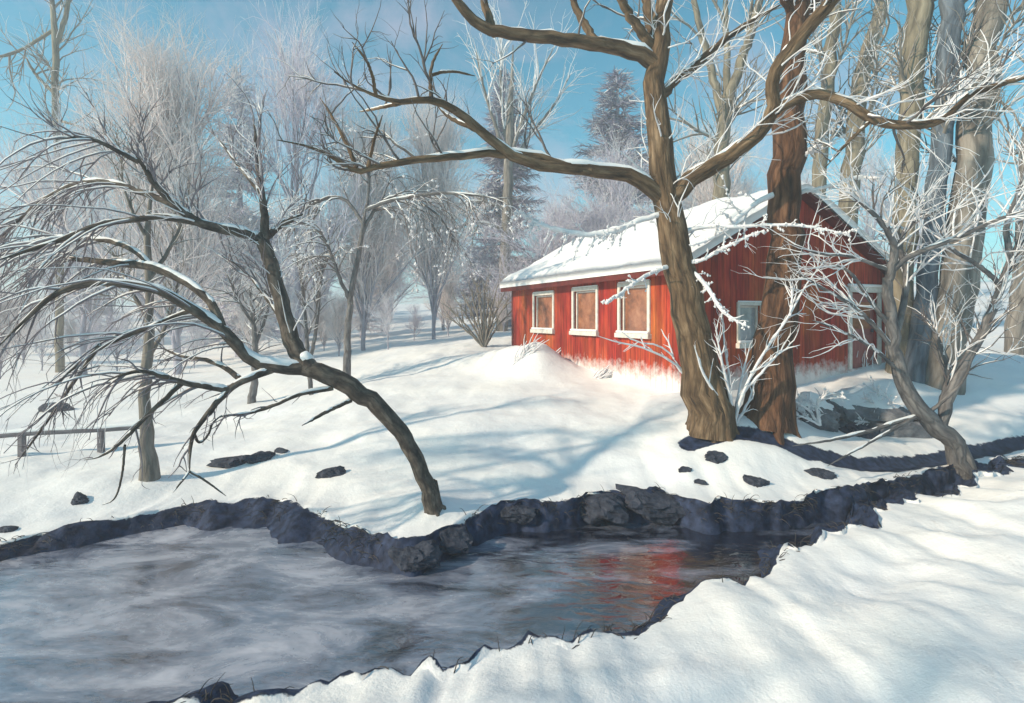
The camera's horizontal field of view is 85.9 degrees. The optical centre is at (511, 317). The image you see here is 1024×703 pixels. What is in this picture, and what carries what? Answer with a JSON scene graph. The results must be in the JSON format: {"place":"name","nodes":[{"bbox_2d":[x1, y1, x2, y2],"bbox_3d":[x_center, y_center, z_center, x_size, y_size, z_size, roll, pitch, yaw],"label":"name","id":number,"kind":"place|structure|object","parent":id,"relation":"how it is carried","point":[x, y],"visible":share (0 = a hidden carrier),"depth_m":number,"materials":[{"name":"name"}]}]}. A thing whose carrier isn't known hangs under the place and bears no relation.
{"place":"outdoors","nodes":[
{"label":"outdoors","id":0,"kind":"place"},
{"bbox_2d":[0,490,952,702],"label":"stream water","id":1,"kind":"structure","parent":0,"point":[170,613],"depth_m":5.79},
{"bbox_2d":[388,536,442,571],"bbox_3d":[-1.142,2.829,6.561,0.545,0.329,0.547,0,0,38],"label":"stone","id":2,"kind":"object","parent":1,"relation":"on","point":[424,555],"visible":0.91,"depth_m":6.43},
{"bbox_2d":[433,525,472,554],"bbox_3d":[-0.780,2.837,6.966,0.588,0.413,0.456,0,0,0],"label":"stone","id":3,"kind":"object","parent":1,"relation":"on","point":[456,540],"visible":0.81,"depth_m":6.83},
{"bbox_2d":[0,281,1023,702],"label":"ground","id":4,"kind":"structure","parent":0,"point":[910,595],"depth_m":8.18,"materials":[{"name":"snow"}]},
{"bbox_2d":[0,525,18,532],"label":"stone","id":5,"kind":"object","parent":4,"relation":"on","point":[7,529],"visible":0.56,"depth_m":7.25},
{"bbox_2d":[0,191,32,295],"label":"frosted tree","id":6,"kind":"object","parent":4,"relation":"on","point":[2,217],"visible":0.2,"depth_m":41.28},
{"bbox_2d":[0,281,37,376],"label":"frosted bush","id":7,"kind":"object","parent":4,"relation":"on","point":[3,315],"visible":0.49,"depth_m":25.15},
{"bbox_2d":[4,287,53,363],"bbox_3d":[-28.657,0.305,32.286,3.009,5.222,3.115,0,0,-7],"label":"frosted bush","id":8,"kind":"object","parent":4,"relation":"on","point":[26,327],"visible":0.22,"depth_m":32.33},
{"bbox_2d":[25,294,54,352],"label":"frosted bush","id":9,"kind":"object","parent":4,"relation":"on","point":[42,320],"visible":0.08,"depth_m":37.99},
{"bbox_2d":[22,312,71,370],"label":"frosted bush","id":10,"kind":"object","parent":4,"relation":"on","point":[45,337],"visible":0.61,"depth_m":29.78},
{"bbox_2d":[9,222,100,345],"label":"frosted tree","id":11,"kind":"object","parent":4,"relation":"on","point":[71,302],"visible":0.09,"depth_m":42.66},
{"bbox_2d":[38,402,74,412],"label":"stone","id":12,"kind":"object","parent":4,"relation":"on","point":[44,408],"visible":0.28,"depth_m":15.71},
{"bbox_2d":[0,0,126,372],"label":"tall thin tree","id":13,"kind":"object","parent":4,"relation":"on","point":[56,33],"visible":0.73,"depth_m":29.28,"materials":[{"name":"grey plant"}]},
{"bbox_2d":[14,227,123,319],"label":"frosted tree","id":14,"kind":"object","parent":4,"relation":"on","point":[51,282],"visible":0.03,"depth_m":47.34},
{"bbox_2d":[0,422,139,456],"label":"rail fence","id":15,"kind":"object","parent":4,"relation":"on","point":[100,446],"visible":0.54,"depth_m":10.51,"materials":[{"name":"brown wood"}]},
{"bbox_2d":[54,310,87,331],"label":"frosted bush","id":16,"kind":"object","parent":4,"relation":"on","point":[70,316],"visible":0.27,"depth_m":40.54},
{"bbox_2d":[63,317,80,349],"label":"frosted bush","id":17,"kind":"object","parent":4,"relation":"on","point":[70,339],"visible":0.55,"depth_m":38.88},
{"bbox_2d":[0,83,146,373],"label":"hazy tree","id":18,"kind":"object","parent":4,"relation":"on","point":[84,318],"visible":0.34,"depth_m":26.28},
{"bbox_2d":[70,492,88,504],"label":"stone","id":19,"kind":"object","parent":4,"relation":"on","point":[79,498],"visible":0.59,"depth_m":8.07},
{"bbox_2d":[55,318,108,371],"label":"frosted bush","id":20,"kind":"object","parent":4,"relation":"on","point":[89,344],"visible":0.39,"depth_m":29.19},
{"bbox_2d":[76,312,110,342],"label":"frosted bush","id":21,"kind":"object","parent":4,"relation":"on","point":[98,319],"visible":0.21,"depth_m":39.76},
{"bbox_2d":[68,232,123,337],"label":"frosted fir","id":22,"kind":"object","parent":4,"relation":"on","point":[105,311],"visible":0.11,"depth_m":46.43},
{"bbox_2d":[67,174,143,331],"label":"frosted tree","id":23,"kind":"object","parent":4,"relation":"on","point":[121,233],"visible":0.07,"depth_m":51.50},
{"bbox_2d":[73,203,138,323],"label":"frosted tree","id":24,"kind":"object","parent":4,"relation":"on","point":[105,253],"visible":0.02,"depth_m":56.86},
{"bbox_2d":[87,302,142,370],"bbox_3d":[-19.009,0.960,26.943,3.243,3.775,2.494,0,0,-31],"label":"frosted bush","id":25,"kind":"object","parent":4,"relation":"on","point":[118,349],"visible":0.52,"depth_m":26.93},
{"bbox_2d":[101,309,143,359],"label":"frosted bush","id":26,"kind":"object","parent":4,"relation":"on","point":[124,323],"visible":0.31,"depth_m":34.77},
{"bbox_2d":[72,223,187,339],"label":"frosted tree","id":27,"kind":"object","parent":4,"relation":"on","point":[125,271],"visible":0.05,"depth_m":46.16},
{"bbox_2d":[71,92,229,481],"bbox_3d":[-6.318,-0.365,9.523,2.194,6.383,2.827,0,0,-42],"label":"pale trunk tree","id":28,"kind":"object","parent":4,"relation":"on","point":[151,467],"visible":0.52,"depth_m":9.08,"materials":[{"name":"grey plant"}]},
{"bbox_2d":[122,245,188,344],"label":"frosted tree","id":29,"kind":"object","parent":4,"relation":"on","point":[161,312],"visible":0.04,"depth_m":43.03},
{"bbox_2d":[0,0,313,374],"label":"rosy frosted tree","id":30,"kind":"object","parent":4,"relation":"on","point":[173,129],"visible":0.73,"depth_m":23.08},
{"bbox_2d":[180,319,217,367],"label":"frosted bush","id":31,"kind":"object","parent":4,"relation":"on","point":[198,335],"visible":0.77,"depth_m":27.53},
{"bbox_2d":[0,59,445,516],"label":"leaning tree","id":32,"kind":"object","parent":4,"relation":"on","point":[301,360],"visible":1,"depth_m":6.81,"materials":[{"name":"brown plant"}]},
{"bbox_2d":[206,455,248,468],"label":"stone","id":33,"kind":"object","parent":4,"relation":"on","point":[229,462],"visible":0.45,"depth_m":9.66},
{"bbox_2d":[199,191,262,347],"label":"frosted tree","id":34,"kind":"object","parent":4,"relation":"on","point":[220,303],"visible":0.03,"depth_m":40.20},
{"bbox_2d":[170,64,307,356],"bbox_3d":[-16.657,-6.229,34.027,8.074,18.773,8.716,0,0,-25],"label":"mauve fir","id":35,"kind":"object","parent":4,"relation":"on","point":[258,259],"visible":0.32,"depth_m":33.62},
{"bbox_2d":[194,258,292,403],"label":"gnarled tree","id":36,"kind":"object","parent":4,"relation":"on","point":[253,389],"visible":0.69,"depth_m":16.27,"materials":[{"name":"grey plant"}]},
{"bbox_2d":[186,191,307,310],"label":"frosted tree","id":37,"kind":"object","parent":4,"relation":"on","point":[256,215],"visible":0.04,"depth_m":45.81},
{"bbox_2d":[225,275,274,350],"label":"frosted bush","id":38,"kind":"object","parent":4,"relation":"on","point":[245,328],"visible":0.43,"depth_m":25.96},
{"bbox_2d":[241,451,275,463],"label":"stone","id":39,"kind":"object","parent":4,"relation":"on","point":[259,456],"visible":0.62,"depth_m":9.74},
{"bbox_2d":[274,447,287,453],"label":"stone","id":40,"kind":"object","parent":4,"relation":"on","point":[280,450],"visible":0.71,"depth_m":10.06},
{"bbox_2d":[196,0,375,333],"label":"blue grey tree","id":41,"kind":"object","parent":4,"relation":"on","point":[299,104],"visible":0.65,"depth_m":25.74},
{"bbox_2d":[251,185,322,291],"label":"frosted tree","id":42,"kind":"object","parent":4,"relation":"on","point":[277,213],"visible":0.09,"depth_m":59.60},
{"bbox_2d":[287,281,332,345],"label":"frosted bush","id":43,"kind":"object","parent":4,"relation":"on","point":[303,334],"visible":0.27,"depth_m":29.92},
{"bbox_2d":[276,205,346,320],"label":"frosted tree","id":44,"kind":"object","parent":4,"relation":"on","point":[327,278],"visible":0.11,"depth_m":57.27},
{"bbox_2d":[267,211,369,394],"bbox_3d":[-5.907,-0.417,16.879,3.261,6.094,2.021,0,0,-21],"label":"thin tree","id":45,"kind":"object","parent":4,"relation":"on","point":[305,326],"visible":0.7,"depth_m":16.77,"materials":[{"name":"grey plant"}]},
{"bbox_2d":[304,239,334,335],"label":"frosted fir","id":46,"kind":"object","parent":4,"relation":"on","point":[323,289],"visible":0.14,"depth_m":43.15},
{"bbox_2d":[311,303,332,350],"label":"frosted bush","id":47,"kind":"object","parent":4,"relation":"on","point":[322,334],"visible":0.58,"depth_m":30.38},
{"bbox_2d":[315,466,345,478],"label":"stone","id":48,"kind":"object","parent":4,"relation":"on","point":[332,472],"visible":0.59,"depth_m":8.99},
{"bbox_2d":[320,289,361,355],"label":"frosted bush","id":49,"kind":"object","parent":4,"relation":"on","point":[339,309],"visible":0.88,"depth_m":25.95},
{"bbox_2d":[341,242,386,333],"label":"frosted fir","id":50,"kind":"object","parent":4,"relation":"on","point":[374,297],"visible":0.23,"depth_m":42.00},
{"bbox_2d":[285,62,449,350],"bbox_3d":[-7.032,-5.310,28.118,7.047,14.766,6.806,0,0,26],"label":"pink tree","id":51,"kind":"object","parent":4,"relation":"on","point":[375,233],"visible":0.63,"depth_m":27.50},
{"bbox_2d":[361,289,401,349],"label":"frosted bush","id":52,"kind":"object","parent":4,"relation":"on","point":[385,315],"visible":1,"depth_m":24.98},
{"bbox_2d":[338,184,425,331],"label":"frosted tree","id":53,"kind":"object","parent":4,"relation":"on","point":[392,278],"visible":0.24,"depth_m":46.48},
{"bbox_2d":[249,118,541,374],"bbox_3d":[-3.489,-1.888,16.554,8.783,8.361,4.971,0,0,0],"label":"slim tree","id":54,"kind":"object","parent":4,"relation":"on","point":[413,197],"visible":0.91,"depth_m":16.48,"materials":[{"name":"grey plant"}]},
{"bbox_2d":[377,249,414,319],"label":"frosted tree","id":55,"kind":"object","parent":4,"relation":"on","point":[401,286],"visible":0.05,"depth_m":61.99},
{"bbox_2d":[385,217,414,317],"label":"frosted tree","id":56,"kind":"object","parent":4,"relation":"on","point":[401,273],"depth_m":65.17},
{"bbox_2d":[401,303,430,340],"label":"frosted bush","id":57,"kind":"object","parent":4,"relation":"on","point":[416,320],"visible":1,"depth_m":32.46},
{"bbox_2d":[390,182,468,330],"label":"frosted tree","id":58,"kind":"object","parent":4,"relation":"on","point":[440,316],"visible":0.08,"depth_m":44.87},
{"bbox_2d":[382,59,496,338],"bbox_3d":[-3.940,-6.325,29.628,6.431,15.947,6.659,0,0,-1],"label":"pink frosted tree","id":59,"kind":"object","parent":4,"relation":"on","point":[440,171],"visible":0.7,"depth_m":29.39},
{"bbox_2d":[420,270,470,335],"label":"frosted tree","id":60,"kind":"object","parent":4,"relation":"on","point":[448,297],"visible":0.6,"depth_m":35.86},
{"bbox_2d":[458,248,478,312],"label":"frosted fir","id":61,"kind":"object","parent":4,"relation":"on","point":[468,287],"visible":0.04,"depth_m":65.22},
{"bbox_2d":[455,240,483,296],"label":"frosted tree","id":62,"kind":"object","parent":4,"relation":"on","point":[469,268],"visible":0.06,"depth_m":71.47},
{"bbox_2d":[429,208,513,320],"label":"frosted tree","id":63,"kind":"object","parent":4,"relation":"on","point":[482,257],"visible":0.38,"depth_m":41.09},
{"bbox_2d":[437,265,511,346],"bbox_3d":[-1.275,-0.408,21.094,3.297,3.216,2.175,0,0,-6],"label":"bare shrub","id":64,"kind":"object","parent":4,"relation":"on","point":[483,334],"visible":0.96,"depth_m":20.93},
{"bbox_2d":[392,0,595,330],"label":"column tree","id":65,"kind":"object","parent":4,"relation":"on","point":[511,139],"visible":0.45,"depth_m":37.10,"materials":[{"name":"grey plant"}]},
{"bbox_2d":[448,63,548,325],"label":"narrow fir","id":66,"kind":"object","parent":4,"relation":"on","point":[519,172],"visible":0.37,"depth_m":43.38,"materials":[{"name":"plant"}]},
{"bbox_2d":[493,291,511,331],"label":"frosted bush","id":67,"kind":"object","parent":4,"relation":"on","point":[503,314],"visible":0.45,"depth_m":35.61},
{"bbox_2d":[0,454,1023,702],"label":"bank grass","id":68,"kind":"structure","parent":4,"relation":"on","point":[644,624],"depth_m":7.08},
{"bbox_2d":[458,199,574,318],"bbox_3d":[0.282,-2.042,23.872,5.434,6.326,7.064,0,0,39],"label":"thicket shrub","id":69,"kind":"object","parent":4,"relation":"on","point":[519,248],"visible":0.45,"depth_m":23.70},
{"bbox_2d":[500,500,535,524],"bbox_3d":[0.070,2.768,7.803,0.554,0.290,0.362,0,0,0],"label":"stone","id":70,"kind":"object","parent":4,"relation":"on","point":[522,514],"visible":0.88,"depth_m":7.66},
{"bbox_2d":[511,218,556,257],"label":"frosted tree","id":71,"kind":"object","parent":4,"relation":"on","point":[535,242],"visible":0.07,"depth_m":46.12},
{"bbox_2d":[472,178,604,254],"bbox_3d":[2.510,-2.902,26.300,8.185,8.040,7.256,0,0,-40],"label":"thicket shrub","id":72,"kind":"object","parent":4,"relation":"on","point":[557,210],"visible":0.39,"depth_m":25.81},
{"bbox_2d":[519,186,589,255],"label":"frosted tree","id":73,"kind":"object","parent":4,"relation":"on","point":[551,212],"visible":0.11,"depth_m":70.08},
{"bbox_2d":[523,192,646,259],"bbox_3d":[4.082,-2.246,24.095,7.636,6.839,5.874,0,0,-20],"label":"thicket shrub","id":74,"kind":"object","parent":4,"relation":"on","point":[578,223],"visible":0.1,"depth_m":23.95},
{"bbox_2d":[523,117,650,225],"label":"frosted tree","id":75,"kind":"object","parent":4,"relation":"on","point":[614,186],"visible":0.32,"depth_m":35.76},
{"bbox_2d":[527,178,651,254],"bbox_3d":[4.077,-2.971,26.865,8.298,8.151,7.356,0,0,-9],"label":"thicket shrub","id":76,"kind":"object","parent":4,"relation":"on","point":[596,216],"visible":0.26,"depth_m":26.09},
{"bbox_2d":[593,365,613,378],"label":"frosted grass","id":77,"kind":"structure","parent":4,"relation":"on","point":[605,373],"depth_m":14.54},
{"bbox_2d":[579,493,628,523],"bbox_3d":[1.335,2.764,8.054,0.826,0.348,0.648,0,0,31],"label":"stone","id":78,"kind":"object","parent":4,"relation":"on","point":[596,508],"visible":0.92,"depth_m":7.83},
{"bbox_2d":[551,65,676,236],"bbox_3d":[7.588,-8.499,40.086,13.601,19.250,13.092,0,0,33],"label":"slate fir","id":79,"kind":"object","parent":4,"relation":"on","point":[611,100],"visible":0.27,"depth_m":39.43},
{"bbox_2d":[585,195,650,230],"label":"thicket shrub","id":80,"kind":"object","parent":4,"relation":"on","point":[618,215],"visible":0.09,"depth_m":25.04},
{"bbox_2d":[250,0,1023,442],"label":"maple tree","id":81,"kind":"object","parent":4,"relation":"on","point":[710,410],"visible":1,"depth_m":9.54,"materials":[{"name":"beige plant"}]},
{"bbox_2d":[599,327,681,373],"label":"frosted sapling","id":82,"kind":"object","parent":4,"relation":"on","point":[676,364],"visible":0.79,"depth_m":9.79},
{"bbox_2d":[615,484,685,525],"bbox_3d":[2.063,2.805,8.225,0.970,0.482,0.779,0,0,0],"label":"stone","id":83,"kind":"object","parent":4,"relation":"on","point":[660,508],"visible":0.84,"depth_m":7.95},
{"bbox_2d":[612,188,703,221],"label":"thicket shrub","id":84,"kind":"object","parent":4,"relation":"on","point":[642,205],"visible":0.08,"depth_m":27.24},
{"bbox_2d":[678,466,691,472],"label":"stone","id":85,"kind":"object","parent":4,"relation":"on","point":[684,469],"visible":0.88,"depth_m":8.72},
{"bbox_2d":[500,181,888,392],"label":"red house","id":86,"kind":"structure","parent":4,"relation":"on","point":[557,304],"depth_m":13.99,"materials":[{"name":"paint"}]},
{"bbox_2d":[530,290,554,333],"bbox_3d":[1.035,-0.173,17.870,0.240,1.365,1.510,0,0,-25],"label":"window","id":87,"kind":"structure","parent":86,"relation":"in","point":[545,305],"depth_m":17.97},
{"bbox_2d":[569,285,598,335],"bbox_3d":[2.082,-0.193,15.625,0.240,1.405,1.420,0,0,-25],"label":"window","id":88,"kind":"structure","parent":86,"relation":"in","point":[587,302],"depth_m":15.71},
{"bbox_2d":[614,279,651,338],"bbox_3d":[3.025,-0.203,13.617,0.240,1.425,1.340,0,0,-25],"label":"window","id":89,"kind":"structure","parent":86,"relation":"in","point":[636,304],"depth_m":13.67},
{"bbox_2d":[736,301,761,348],"bbox_3d":[5.541,0.160,12.839,0.890,1.100,0.240,0,0,-25],"label":"window","id":90,"kind":"structure","parent":86,"relation":"in","point":[750,313],"depth_m":12.90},
{"bbox_2d":[853,293,873,367],"bbox_3d":[9.324,0.355,14.689,1.060,1.990,0.100,0,0,-25],"label":"door","id":91,"kind":"structure","parent":86,"relation":"in","point":[858,347],"depth_m":14.71,"materials":[{"name":"paint"}]},
{"bbox_2d":[694,479,708,484],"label":"stone","id":92,"kind":"object","parent":4,"relation":"on","point":[700,481],"visible":1,"depth_m":8.49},
{"bbox_2d":[636,92,772,210],"bbox_3d":[14.438,-7.430,38.639,9.497,16.483,9.833,0,0,-44],"label":"frosted tree","id":93,"kind":"object","parent":4,"relation":"on","point":[703,193],"visible":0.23,"depth_m":37.43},
{"bbox_2d":[633,0,784,199],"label":"forked grey tree","id":94,"kind":"object","parent":4,"relation":"on","point":[724,114],"visible":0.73,"depth_m":24.90,"materials":[{"name":"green plant"}]},
{"bbox_2d":[704,450,727,463],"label":"stone","id":95,"kind":"object","parent":4,"relation":"on","point":[715,456],"visible":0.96,"depth_m":8.97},
{"bbox_2d":[743,474,769,487],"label":"stone","id":96,"kind":"object","parent":4,"relation":"on","point":[754,481],"visible":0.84,"depth_m":8.40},
{"bbox_2d":[694,241,833,424],"bbox_3d":[4.349,0.338,9.768,2.355,3.407,1.363,0,0,10],"label":"frosted shrub","id":97,"kind":"object","parent":4,"relation":"on","point":[729,385],"visible":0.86,"depth_m":9.56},
{"bbox_2d":[689,0,897,445],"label":"brown tree","id":98,"kind":"object","parent":4,"relation":"on","point":[773,402],"visible":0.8,"depth_m":10.11,"materials":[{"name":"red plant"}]},
{"bbox_2d":[730,120,867,201],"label":"frosted tree","id":99,"kind":"object","parent":4,"relation":"on","point":[834,167],"visible":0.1,"depth_m":39.80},
{"bbox_2d":[796,391,840,431],"bbox_3d":[6.176,2.155,11.378,1.234,1.298,0.748,0,0,11],"label":"boulder","id":100,"kind":"object","parent":4,"relation":"on","point":[829,417],"visible":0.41,"depth_m":11.13,"materials":[{"name":"grey stone"}]},
{"bbox_2d":[801,165,836,195],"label":"frosted tree","id":101,"kind":"object","parent":4,"relation":"on","point":[810,180],"visible":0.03,"depth_m":63.98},
{"bbox_2d":[804,468,837,479],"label":"stone","id":102,"kind":"object","parent":4,"relation":"on","point":[822,473],"visible":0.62,"depth_m":8.84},
{"bbox_2d":[796,386,848,425],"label":"rock shrub","id":103,"kind":"object","parent":4,"relation":"on","point":[817,420],"visible":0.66,"depth_m":10.41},
{"bbox_2d":[767,0,895,195],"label":"slender trunk tree","id":104,"kind":"object","parent":4,"relation":"on","point":[828,83],"visible":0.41,"depth_m":22.07,"materials":[{"name":"beige plant"}]},
{"bbox_2d":[838,423,882,438],"bbox_3d":[7.090,2.526,11.279,0.993,0.739,0.822,0,0,0],"label":"boulder","id":105,"kind":"object","parent":4,"relation":"on","point":[849,428],"visible":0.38,"depth_m":11.10,"materials":[{"name":"stone"}]},
{"bbox_2d":[804,0,939,224],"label":"tree","id":106,"kind":"object","parent":4,"relation":"on","point":[856,123],"visible":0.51,"depth_m":21.91,"materials":[{"name":"beige plant"}]},
{"bbox_2d":[823,386,932,438],"bbox_3d":[7.551,2.329,11.923,2.536,1.703,1.641,0,0,34],"label":"boulder","id":107,"kind":"object","parent":4,"relation":"on","point":[849,410],"visible":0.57,"depth_m":11.39,"materials":[{"name":"grey stone"}]},
{"bbox_2d":[803,115,953,250],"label":"frosted tree","id":108,"kind":"object","parent":4,"relation":"on","point":[867,192],"visible":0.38,"depth_m":44.14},
{"bbox_2d":[734,90,1023,479],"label":"forked tree","id":109,"kind":"object","parent":4,"relation":"on","point":[958,454],"visible":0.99,"depth_m":9.56,"materials":[{"name":"grey plant"}]},
{"bbox_2d":[854,374,903,425],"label":"rock shrub","id":110,"kind":"object","parent":4,"relation":"on","point":[867,398],"visible":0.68,"depth_m":11.37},
{"bbox_2d":[877,187,946,251],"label":"frosted tree","id":111,"kind":"object","parent":4,"relation":"on","point":[920,230],"visible":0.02,"depth_m":65.77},
{"bbox_2d":[846,0,1007,373],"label":"taupe trunk tree","id":112,"kind":"object","parent":4,"relation":"on","point":[913,45],"visible":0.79,"depth_m":14.38,"materials":[{"name":"beige plant"}]},
{"bbox_2d":[878,0,1018,383],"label":"blue trunk tree","id":113,"kind":"object","parent":4,"relation":"on","point":[916,359],"visible":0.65,"depth_m":14.04,"materials":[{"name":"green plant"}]},
{"bbox_2d":[884,0,1023,394],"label":"grey trunk tree","id":114,"kind":"object","parent":4,"relation":"on","point":[978,139],"visible":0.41,"depth_m":13.75,"materials":[{"name":"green plant"}]},
{"bbox_2d":[932,18,1023,354],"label":"tree","id":115,"kind":"object","parent":4,"relation":"on","point":[1017,331],"visible":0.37,"depth_m":18.94,"materials":[{"name":"grey plant"}]},
{"bbox_2d":[0,0,1023,304],"label":"sky","id":116,"kind":"structure","parent":0,"point":[559,143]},
{"bbox_2d":[512,333,547,365],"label":"frosted grass","id":117,"kind":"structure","parent":0,"point":[527,350],"depth_m":15.57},
{"bbox_2d":[857,351,874,367],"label":"frosted grass","id":118,"kind":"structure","parent":0,"point":[863,365],"depth_m":14.68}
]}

